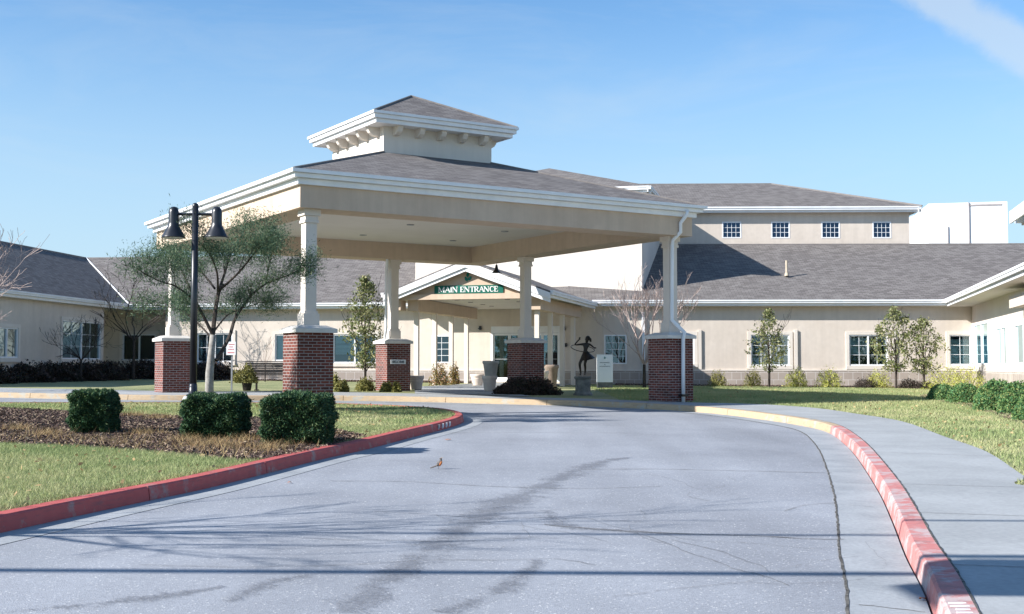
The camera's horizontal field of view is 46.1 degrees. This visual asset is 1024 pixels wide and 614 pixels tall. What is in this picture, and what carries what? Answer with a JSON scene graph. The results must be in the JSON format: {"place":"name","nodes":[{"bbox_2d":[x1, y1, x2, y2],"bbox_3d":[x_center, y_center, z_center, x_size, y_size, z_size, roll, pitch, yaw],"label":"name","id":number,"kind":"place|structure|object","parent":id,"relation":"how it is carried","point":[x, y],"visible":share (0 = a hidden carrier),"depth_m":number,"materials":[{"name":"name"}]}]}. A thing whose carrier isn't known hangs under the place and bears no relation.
{"place":"outdoors","nodes":[
{"label":"outdoors","id":0,"kind":"place"},
{"bbox_2d":[0,404,443,510],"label":"island lawn","id":1,"kind":"structure","parent":0,"point":[112,465],"depth_m":14.09,"materials":[{"name":"plant"}]},
{"bbox_2d":[0,406,366,459],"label":"mulch","id":2,"kind":"object","parent":1,"relation":"on","point":[53,417],"visible":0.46,"depth_m":18.95,"materials":[{"name":"brown wood"}]},
{"bbox_2d":[65,387,124,433],"bbox_3d":[-6.847,1.694,19.719,0.814,0.776,0.936,0,-3,0],"label":"boxy hedge","id":3,"kind":"object","parent":2,"relation":"on","point":[94,409],"visible":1,"depth_m":19.38,"materials":[{"name":"plant"}]},
{"bbox_2d":[0,409,340,458],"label":"dry grass","id":4,"kind":"structure","parent":2,"relation":"on","point":[204,443],"depth_m":17.57,"materials":[{"name":"plant"}]},
{"bbox_2d":[161,203,228,399],"bbox_3d":[-6.168,0.080,23.325,1.310,4.230,0.470,0,-3,0],"label":"street lamp","id":5,"kind":"object","parent":2,"relation":"on","point":[173,230],"visible":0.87,"depth_m":23.30,"materials":[{"name":"metal"}]},
{"bbox_2d":[177,390,253,438],"bbox_3d":[-4.622,1.690,18.811,1.079,0.778,1.118,0,-3,0],"label":"boxy hedge","id":6,"kind":"object","parent":2,"relation":"on","point":[207,414],"visible":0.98,"depth_m":18.39,"materials":[{"name":"plant"}]},
{"bbox_2d":[256,388,339,445],"bbox_3d":[-3.169,1.630,17.916,1.210,0.842,1.161,0,-3,0],"label":"boxy hedge","id":7,"kind":"object","parent":2,"relation":"on","point":[290,416],"visible":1,"depth_m":17.49,"materials":[{"name":"plant"}]},
{"bbox_2d":[104,194,334,392],"bbox_3d":[-6.131,-0.105,24.976,4.825,4.750,4.155,0,-3,0],"label":"island tree","id":8,"kind":"object","parent":1,"relation":"on","point":[270,241],"visible":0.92,"depth_m":24.95,"materials":[{"name":"green plant"}]},
{"bbox_2d":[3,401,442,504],"bbox_3d":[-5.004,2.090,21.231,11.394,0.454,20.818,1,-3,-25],"label":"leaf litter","id":9,"kind":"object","parent":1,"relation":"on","point":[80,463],"visible":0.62,"depth_m":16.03,"materials":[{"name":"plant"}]},
{"bbox_2d":[0,415,449,510],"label":"dry grass","id":10,"kind":"structure","parent":1,"relation":"on","point":[248,459],"depth_m":12.91,"materials":[{"name":"plant"}]},
{"bbox_2d":[0,401,455,437],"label":"grass","id":11,"kind":"structure","parent":1,"relation":"on","point":[350,415],"depth_m":26.10,"materials":[{"name":"green plant"}]},
{"bbox_2d":[0,398,849,613],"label":"road","id":12,"kind":"structure","parent":0,"point":[586,464],"depth_m":10.25,"materials":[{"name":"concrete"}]},
{"bbox_2d":[0,402,463,532],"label":"kerb","id":13,"kind":"structure","parent":12,"relation":"on","point":[29,516],"depth_m":13.12,"materials":[{"name":"red paint"}]},
{"bbox_2d":[0,415,482,544],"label":"gutter","id":14,"kind":"object","parent":12,"relation":"on","point":[75,521],"visible":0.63,"depth_m":13.01,"materials":[{"name":"concrete"}]},
{"bbox_2d":[146,558,595,566],"bbox_3d":[-1.052,1.892,8.897,3.347,0.028,0.293,0,-3,-5],"label":"road crack","id":15,"kind":"object","parent":12,"relation":"on","point":[380,562],"visible":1,"depth_m":8.94,"materials":[{"name":"grey asphalt"}]},
{"bbox_2d":[0,392,839,432],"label":"kerb","id":16,"kind":"structure","parent":12,"relation":"on","point":[825,426],"depth_m":32.81,"materials":[{"name":"yellow paint"}]},
{"bbox_2d":[2,398,930,613],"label":"gutter","id":17,"kind":"object","parent":12,"relation":"on","point":[893,584],"visible":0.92,"depth_m":10.29,"materials":[{"name":"concrete"}]},
{"bbox_2d":[451,403,849,613],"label":"road joint","id":18,"kind":"object","parent":12,"relation":"on","point":[844,576],"visible":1,"depth_m":10.06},
{"bbox_2d":[546,524,819,538],"bbox_3d":[1.529,1.963,10.467,2.628,0.035,0.172,-1,-3,16],"label":"road crack","id":19,"kind":"object","parent":12,"relation":"on","point":[686,533],"visible":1,"depth_m":10.42,"materials":[{"name":"grey asphalt"}]},
{"bbox_2d":[830,426,978,613],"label":"kerb","id":20,"kind":"structure","parent":12,"relation":"on","point":[936,576],"depth_m":9.46,"materials":[{"name":"red concrete"}]},
{"bbox_2d":[948,602,972,612],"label":"kerb stencil","id":21,"kind":"object","parent":20,"relation":"on","point":[959,606],"visible":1,"depth_m":6.88},
{"bbox_2d":[415,382,570,395],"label":"entrance walk","id":22,"kind":"structure","parent":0,"point":[462,389],"depth_m":40.52,"materials":[{"name":"concrete"}]},
{"bbox_2d":[410,375,423,389],"bbox_3d":[-3.267,2.573,40.923,0.555,0.482,0.555,0,-3,0],"label":"planter pot","id":23,"kind":"object","parent":22,"relation":"on","point":[416,382],"visible":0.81,"depth_m":40.73,"materials":[{"name":"ceramic"}]},
{"bbox_2d":[470,374,484,385],"bbox_3d":[-1.376,2.892,47.715,0.573,0.445,0.573,0,-3,0],"label":"planter pot","id":24,"kind":"object","parent":22,"relation":"on","point":[476,380],"visible":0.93,"depth_m":47.51,"materials":[{"name":"ceramic"}]},
{"bbox_2d":[482,376,496,390],"bbox_3d":[-0.747,2.549,40.123,0.517,0.508,0.517,0,-3,0],"label":"planter pot","id":25,"kind":"object","parent":22,"relation":"on","point":[489,383],"visible":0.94,"depth_m":39.94,"materials":[{"name":"concrete"}]},
{"bbox_2d":[482,361,498,375],"bbox_3d":[-0.714,2.101,40.245,0.554,0.599,0.554,0,-3,0],"label":"planter pot","id":26,"kind":"object","parent":25,"relation":"on","point":[490,368],"visible":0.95,"depth_m":40.05,"materials":[{"name":"ceramic"}]},
{"bbox_2d":[0,388,1023,613],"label":"sidewalk","id":27,"kind":"structure","parent":0,"point":[975,537],"depth_m":12.88,"materials":[{"name":"concrete"}]},
{"bbox_2d":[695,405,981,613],"bbox_3d":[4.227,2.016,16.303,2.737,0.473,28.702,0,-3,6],"label":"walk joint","id":28,"kind":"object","parent":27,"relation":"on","point":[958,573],"visible":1,"depth_m":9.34,"materials":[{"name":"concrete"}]},
{"bbox_2d":[0,379,1023,484],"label":"lawn","id":29,"kind":"structure","parent":0,"point":[222,385],"depth_m":40.98,"materials":[{"name":"plant"}]},
{"bbox_2d":[0,363,19,383],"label":"foundation shrub","id":30,"kind":"object","parent":29,"relation":"on","point":[6,377],"visible":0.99,"depth_m":44.54,"materials":[{"name":"black plant"}]},
{"bbox_2d":[0,224,49,320],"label":"bare tree","id":31,"kind":"object","parent":29,"relation":"on","point":[3,285],"visible":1,"depth_m":36.46,"materials":[{"name":"brown plant"}]},
{"bbox_2d":[12,359,56,382],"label":"foundation shrub","id":32,"kind":"object","parent":29,"relation":"on","point":[27,373],"visible":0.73,"depth_m":46.65,"materials":[{"name":"black plant"}]},
{"bbox_2d":[36,359,86,381],"bbox_3d":[-18.506,2.607,48.905,2.248,0.966,1.812,0,-3,0],"label":"foundation shrub","id":33,"kind":"object","parent":29,"relation":"on","point":[61,370],"visible":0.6,"depth_m":48.66,"materials":[{"name":"black plant"}]},
{"bbox_2d":[0,241,128,381],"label":"side wing","id":34,"kind":"structure","parent":29,"relation":"on","point":[58,291],"depth_m":50.91,"materials":[{"name":"beige paint"}]},
{"bbox_2d":[0,323,20,361],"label":"window","id":35,"kind":"structure","parent":34,"relation":"in","point":[6,330],"depth_m":46.84,"materials":[{"name":"glass"}]},
{"bbox_2d":[60,316,102,362],"bbox_3d":[-18.868,1.459,52.205,0.945,1.941,3.788,0,-3,0],"label":"window","id":36,"kind":"structure","parent":34,"relation":"in","point":[90,325],"depth_m":52.27,"materials":[{"name":"white glass"}]},
{"bbox_2d":[40,314,122,377],"bbox_3d":[-17.824,1.687,49.444,3.878,2.801,2.840,0,-3,0],"label":"bare tree","id":37,"kind":"object","parent":29,"relation":"on","point":[74,353],"visible":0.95,"depth_m":49.39,"materials":[{"name":"brown plant"}]},
{"bbox_2d":[64,358,106,380],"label":"foundation shrub","id":38,"kind":"object","parent":29,"relation":"on","point":[90,372],"visible":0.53,"depth_m":50.25,"materials":[{"name":"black plant"}]},
{"bbox_2d":[83,357,129,380],"bbox_3d":[-17.691,2.696,52.196,2.497,1.088,1.782,0,-3,0],"label":"foundation shrub","id":39,"kind":"object","parent":29,"relation":"on","point":[116,373],"visible":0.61,"depth_m":51.85,"materials":[{"name":"black plant"}]},
{"bbox_2d":[116,358,154,378],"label":"foundation shrub","id":40,"kind":"object","parent":29,"relation":"on","point":[146,367],"visible":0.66,"depth_m":54.91,"materials":[{"name":"black plant"}]},
{"bbox_2d":[91,268,189,379],"bbox_3d":[-16.672,0.709,53.893,4.850,5.150,4.273,-1,-3,15],"label":"bare tree","id":41,"kind":"object","parent":29,"relation":"on","point":[134,339],"visible":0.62,"depth_m":53.35,"materials":[{"name":"brown plant"}]},
{"bbox_2d":[226,342,235,390],"bbox_3d":[-8.778,1.864,37.551,0.292,1.560,0.065,0,-3,0],"label":"road sign","id":42,"kind":"object","parent":29,"relation":"on","point":[231,348],"visible":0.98,"depth_m":37.55,"materials":[{"name":"white metal"}]},
{"bbox_2d":[242,380,251,390],"bbox_3d":[-8.360,2.479,37.924,0.354,0.329,0.354,0,-3,0],"label":"planter pot","id":43,"kind":"object","parent":29,"relation":"on","point":[246,386],"visible":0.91,"depth_m":37.80,"materials":[{"name":"ceramic"}]},
{"bbox_2d":[229,362,258,382],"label":"potted shrub","id":44,"kind":"object","parent":43,"relation":"in","point":[250,375],"visible":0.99,"depth_m":37.77,"materials":[{"name":"green plant"}]},
{"bbox_2d":[249,334,274,381],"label":"bare tree","id":45,"kind":"object","parent":29,"relation":"on","point":[263,356],"visible":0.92,"depth_m":51.91,"materials":[{"name":"brown plant"}]},
{"bbox_2d":[245,361,282,390],"bbox_3d":[-7.765,2.214,38.672,1.591,0.937,0.568,0,-3,-3],"label":"bench","id":46,"kind":"object","parent":29,"relation":"on","point":[267,369],"visible":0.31,"depth_m":38.46,"materials":[{"name":"metal"}]},
{"bbox_2d":[333,372,338,388],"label":"shrub","id":47,"kind":"object","parent":29,"relation":"on","point":[335,379],"visible":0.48,"depth_m":41.85,"materials":[{"name":"green plant"}]},
{"bbox_2d":[333,378,349,391],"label":"shrub","id":48,"kind":"object","parent":29,"relation":"on","point":[342,386],"visible":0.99,"depth_m":38.30,"materials":[{"name":"green plant"}]},
{"bbox_2d":[338,274,387,385],"bbox_3d":[-5.314,0.837,43.371,2.323,4.218,1.919,-2,-4,40],"label":"young tree","id":49,"kind":"object","parent":29,"relation":"on","point":[367,285],"visible":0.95,"depth_m":43.42,"materials":[{"name":"green plant"}]},
{"bbox_2d":[354,376,376,390],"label":"shrub","id":50,"kind":"object","parent":29,"relation":"on","point":[368,386],"visible":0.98,"depth_m":39.30,"materials":[{"name":"green plant"}]},
{"bbox_2d":[379,381,391,391],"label":"shrub","id":51,"kind":"object","parent":29,"relation":"on","point":[385,386],"visible":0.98,"depth_m":38.71,"materials":[{"name":"green plant"}]},
{"bbox_2d":[391,381,401,391],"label":"shrub","id":52,"kind":"object","parent":29,"relation":"on","point":[395,387],"visible":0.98,"depth_m":38.53,"materials":[{"name":"green plant"}]},
{"bbox_2d":[144,95,707,409],"bbox_3d":[-2.930,-1.693,34.677,12.000,8.928,12.000,2,-3,-32],"label":"entrance canopy","id":53,"kind":"object","parent":29,"relation":"on","point":[393,185],"visible":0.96,"depth_m":32.57,"materials":[{"name":"paint"}]},
{"bbox_2d":[428,359,450,385],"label":"shrub","id":54,"kind":"object","parent":29,"relation":"on","point":[441,379],"visible":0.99,"depth_m":47.22,"materials":[{"name":"beige plant"}]},
{"bbox_2d":[447,363,459,384],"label":"shrub","id":55,"kind":"object","parent":29,"relation":"on","point":[454,375],"visible":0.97,"depth_m":49.45,"materials":[{"name":"beige plant"}]},
{"bbox_2d":[381,265,597,385],"bbox_3d":[-0.524,0.865,48.839,6.638,4.800,9.668,-1,-3,14],"label":"entrance porch","id":56,"kind":"object","parent":29,"relation":"on","point":[465,292],"visible":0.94,"depth_m":45.50,"materials":[{"name":"beige paint"}]},
{"bbox_2d":[491,375,563,394],"bbox_3d":[0.484,2.426,37.152,2.263,0.674,1.346,0,-3,0],"label":"dark shrub","id":57,"kind":"object","parent":29,"relation":"on","point":[514,385],"visible":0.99,"depth_m":36.82,"materials":[{"name":"black plant"}]},
{"bbox_2d":[544,365,558,386],"bbox_3d":[1.524,2.658,46.425,0.578,0.856,0.578,0,-3,0],"label":"planter pot","id":58,"kind":"object","parent":29,"relation":"on","point":[553,372],"visible":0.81,"depth_m":46.22,"materials":[{"name":"ceramic"}]},
{"bbox_2d":[87,168,1023,386],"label":"care centre building","id":59,"kind":"structure","parent":29,"relation":"on","point":[838,274],"depth_m":55.04,"materials":[{"name":"paint"}]},
{"bbox_2d":[119,331,158,363],"bbox_3d":[-17.899,1.952,57.889,1.911,1.554,0.654,0,-3,0],"label":"window","id":60,"kind":"structure","parent":59,"relation":"in","point":[144,346],"depth_m":58.12,"materials":[{"name":"black glass"}]},
{"bbox_2d":[197,330,235,364],"bbox_3d":[-13.820,1.903,56.082,1.971,1.639,0.725,0,-3,0],"label":"window","id":61,"kind":"structure","parent":59,"relation":"in","point":[221,335],"depth_m":56.00,"materials":[{"name":"beige paint"}]},
{"bbox_2d":[272,331,282,362],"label":"window","id":62,"kind":"structure","parent":59,"relation":"in","point":[277,352],"depth_m":55.59,"materials":[{"name":"beige paint"}]},
{"bbox_2d":[333,331,379,365],"bbox_3d":[-7.211,1.927,55.323,2.298,1.620,0.763,0,-3,0],"label":"window","id":63,"kind":"structure","parent":59,"relation":"in","point":[340,348],"depth_m":55.33,"materials":[{"name":"glass"}]},
{"bbox_2d":[431,335,448,362],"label":"window","id":64,"kind":"structure","parent":59,"relation":"in","point":[442,340],"depth_m":54.96,"materials":[{"name":"white glass"}]},
{"bbox_2d":[491,326,559,381],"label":"entrance door","id":65,"kind":"structure","parent":59,"relation":"in","point":[499,334],"depth_m":54.05,"materials":[{"name":"white glass"}]},
{"bbox_2d":[604,335,626,363],"bbox_3d":[4.555,1.875,53.078,0.994,1.289,0.486,0,-3,0],"label":"window","id":66,"kind":"structure","parent":59,"relation":"in","point":[613,344],"depth_m":53.29,"materials":[{"name":"grey glass"}]},
{"bbox_2d":[681,332,697,366],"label":"window","id":67,"kind":"structure","parent":59,"relation":"in","point":[695,341],"depth_m":52.74,"materials":[{"name":"beige paint"}]},
{"bbox_2d":[722,222,740,237],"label":"window","id":68,"kind":"structure","parent":59,"relation":"in","point":[729,229],"depth_m":61.17,"materials":[{"name":"white glass"}]},
{"bbox_2d":[748,331,792,368],"bbox_3d":[11.313,1.912,52.877,1.956,1.655,0.565,0,-3,0],"label":"window","id":69,"kind":"structure","parent":59,"relation":"in","point":[788,358],"depth_m":52.72,"materials":[{"name":"white glass"}]},
{"bbox_2d":[771,222,789,237],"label":"window","id":70,"kind":"structure","parent":59,"relation":"in","point":[778,229],"depth_m":61.08,"materials":[{"name":"white glass"}]},
{"bbox_2d":[821,222,839,237],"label":"window","id":71,"kind":"structure","parent":59,"relation":"in","point":[828,229],"depth_m":61.01,"materials":[{"name":"white glass"}]},
{"bbox_2d":[846,331,890,368],"bbox_3d":[15.582,1.909,52.771,1.949,1.652,0.565,0,-3,0],"label":"window","id":72,"kind":"structure","parent":59,"relation":"in","point":[858,356],"depth_m":52.70,"materials":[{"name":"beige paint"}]},
{"bbox_2d":[872,222,890,237],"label":"window","id":73,"kind":"structure","parent":59,"relation":"in","point":[880,229],"depth_m":60.94,"materials":[{"name":"white glass"}]},
{"bbox_2d":[909,201,1007,242],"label":"rooftop enclosure","id":74,"kind":"object","parent":59,"relation":"on","point":[978,222],"visible":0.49,"depth_m":71.42,"materials":[{"name":"white metal"}]},
{"bbox_2d":[946,331,972,368],"bbox_3d":[19.570,1.893,52.672,1.228,1.627,0.547,0,-3,0],"label":"window","id":75,"kind":"structure","parent":59,"relation":"in","point":[960,344],"depth_m":52.53,"materials":[{"name":"beige paint"}]},
{"bbox_2d":[571,336,595,395],"bbox_3d":[2.192,1.798,36.936,0.783,1.836,0.743,0,-3,0],"label":"statue","id":76,"kind":"object","parent":29,"relation":"on","point":[582,385],"visible":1,"depth_m":36.83,"materials":[{"name":"metal"}]},
{"bbox_2d":[597,354,612,387],"bbox_3d":[3.508,2.457,45.484,0.605,1.319,0.141,0,-3,0],"label":"monument sign","id":77,"kind":"object","parent":29,"relation":"on","point":[604,370],"visible":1,"depth_m":45.44,"materials":[{"name":"stone"}]},
{"bbox_2d":[587,264,701,387],"bbox_3d":[5.112,0.654,46.634,4.725,5.044,3.161,0,-3,0],"label":"bare tree","id":78,"kind":"object","parent":29,"relation":"on","point":[655,309],"visible":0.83,"depth_m":46.47,"materials":[{"name":"brown plant"}]},
{"bbox_2d":[707,370,728,385],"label":"shrub","id":79,"kind":"object","parent":29,"relation":"on","point":[714,377],"visible":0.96,"depth_m":50.30,"materials":[{"name":"green plant"}]},
{"bbox_2d":[743,368,763,386],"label":"shrub","id":80,"kind":"object","parent":29,"relation":"on","point":[751,381],"visible":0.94,"depth_m":50.12,"materials":[{"name":"green plant"}]},
{"bbox_2d":[743,308,791,386],"bbox_3d":[10.590,1.644,49.458,1.972,3.400,1.752,1,-3,-20],"label":"young tree","id":81,"kind":"object","parent":29,"relation":"on","point":[763,334],"visible":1,"depth_m":49.42,"materials":[{"name":"green plant"}]},
{"bbox_2d":[782,367,807,386],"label":"shrub","id":82,"kind":"object","parent":29,"relation":"on","point":[796,382],"visible":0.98,"depth_m":50.12,"materials":[{"name":"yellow plant"}]},
{"bbox_2d":[591,385,1023,484],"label":"grass","id":83,"kind":"structure","parent":29,"relation":"on","point":[884,393],"depth_m":31.70,"materials":[{"name":"green plant"}]},
{"bbox_2d":[814,366,844,386],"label":"shrub","id":84,"kind":"object","parent":29,"relation":"on","point":[828,383],"visible":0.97,"depth_m":49.83,"materials":[{"name":"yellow plant"}]},
{"bbox_2d":[852,376,878,387],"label":"shrub","id":85,"kind":"object","parent":29,"relation":"on","point":[863,383],"visible":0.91,"depth_m":49.37,"materials":[{"name":"brown plant"}]},
{"bbox_2d":[865,367,893,387],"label":"shrub","id":86,"kind":"object","parent":29,"relation":"on","point":[881,383],"visible":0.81,"depth_m":49.60,"materials":[{"name":"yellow plant"}]},
{"bbox_2d":[865,306,929,387],"bbox_3d":[15.774,1.641,49.036,2.452,3.463,2.554,0,-3,0],"label":"young tree","id":87,"kind":"object","parent":29,"relation":"on","point":[880,328],"visible":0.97,"depth_m":48.88,"materials":[{"name":"green plant"}]},
{"bbox_2d":[897,378,917,388],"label":"shrub","id":88,"kind":"object","parent":29,"relation":"on","point":[903,384],"visible":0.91,"depth_m":48.96,"materials":[{"name":"brown plant"}]},
{"bbox_2d":[892,315,950,384],"bbox_3d":[16.712,1.846,48.499,2.105,3.025,1.930,2,-4,-36],"label":"young tree","id":89,"kind":"object","parent":29,"relation":"on","point":[926,365],"visible":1,"depth_m":48.46,"materials":[{"name":"green plant"}]},
{"bbox_2d":[913,379,933,388],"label":"shrub","id":90,"kind":"object","parent":29,"relation":"on","point":[920,384],"visible":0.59,"depth_m":48.44,"materials":[{"name":"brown plant"}]},
{"bbox_2d":[922,365,962,389],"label":"shrub","id":91,"kind":"object","parent":29,"relation":"on","point":[941,382],"visible":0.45,"depth_m":46.84,"materials":[{"name":"yellow plant"}]},
{"bbox_2d":[943,363,986,387],"bbox_3d":[17.413,2.693,45.884,1.808,1.160,1.660,0,-3,0],"label":"shrub","id":92,"kind":"object","parent":29,"relation":"on","point":[971,379],"visible":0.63,"depth_m":45.83,"materials":[{"name":"yellow plant"}]},
{"bbox_2d":[944,201,1023,393],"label":"side wing","id":93,"kind":"structure","parent":29,"relation":"on","point":[996,303],"depth_m":44.35,"materials":[{"name":"beige paint"}]},
{"bbox_2d":[974,321,988,364],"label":"window","id":94,"kind":"structure","parent":93,"relation":"in","point":[981,357],"depth_m":49.97,"materials":[{"name":"white glass"}]},
{"bbox_2d":[996,326,1006,364],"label":"window","id":95,"kind":"structure","parent":93,"relation":"in","point":[1000,331],"depth_m":44.94,"materials":[{"name":"white glass"}]},
{"bbox_2d":[1014,323,1023,363],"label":"window","id":96,"kind":"structure","parent":93,"relation":"in","point":[1018,328],"depth_m":41.53,"materials":[{"name":"white glass"}]},
{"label":"mulch bed","id":97,"kind":"structure","parent":29,"relation":"on","visible":0},
{"bbox_2d":[926,383,950,400],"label":"round hedge","id":98,"kind":"object","parent":97,"relation":"on","point":[938,391],"visible":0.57,"depth_m":35.01,"materials":[{"name":"green plant"}]},
{"bbox_2d":[945,382,977,402],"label":"round hedge","id":99,"kind":"object","parent":97,"relation":"on","point":[961,392],"visible":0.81,"depth_m":33.40,"materials":[{"name":"green plant"}]},
{"bbox_2d":[921,394,1023,422],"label":"mulch","id":100,"kind":"object","parent":97,"relation":"on","point":[1007,416],"visible":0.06,"depth_m":28.44,"materials":[{"name":"brown wood"}]},
{"bbox_2d":[972,378,1007,410],"bbox_3d":[11.896,2.155,29.552,1.258,0.853,1.223,0,-3,0],"label":"round hedge","id":101,"kind":"object","parent":97,"relation":"on","point":[985,398],"visible":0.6,"depth_m":29.27,"materials":[{"name":"green plant"}]},
{"bbox_2d":[996,380,1023,413],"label":"round hedge","id":102,"kind":"object","parent":97,"relation":"on","point":[1009,397],"visible":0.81,"depth_m":27.91,"materials":[{"name":"green plant"}]},
{"bbox_2d":[1011,395,1023,420],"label":"round hedge","id":103,"kind":"object","parent":97,"relation":"on","point":[1018,412],"visible":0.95,"depth_m":25.29,"materials":[{"name":"green plant"}]},
{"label":"mulch bed","id":104,"kind":"structure","parent":29,"relation":"on","visible":0},
{"bbox_2d":[197,359,234,379],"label":"foundation shrub","id":105,"kind":"object","parent":104,"relation":"on","point":[219,370],"visible":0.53,"depth_m":54.57,"materials":[{"name":"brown plant"}]},
{"bbox_2d":[203,378,375,381],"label":"mulch","id":106,"kind":"object","parent":104,"relation":"on","point":[282,380],"visible":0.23,"depth_m":53.96,"materials":[{"name":"brown wood"}]},
{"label":"mulch bed","id":107,"kind":"structure","parent":29,"relation":"on","visible":0},
{"bbox_2d":[615,383,951,387],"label":"mulch","id":108,"kind":"object","parent":107,"relation":"on","point":[633,384],"visible":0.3,"depth_m":51.20,"materials":[{"name":"brown wood"}]},
{"bbox_2d":[0,0,1023,256],"label":"sky","id":109,"kind":"structure","parent":0,"point":[110,109],"materials":[{"name":"blue"}]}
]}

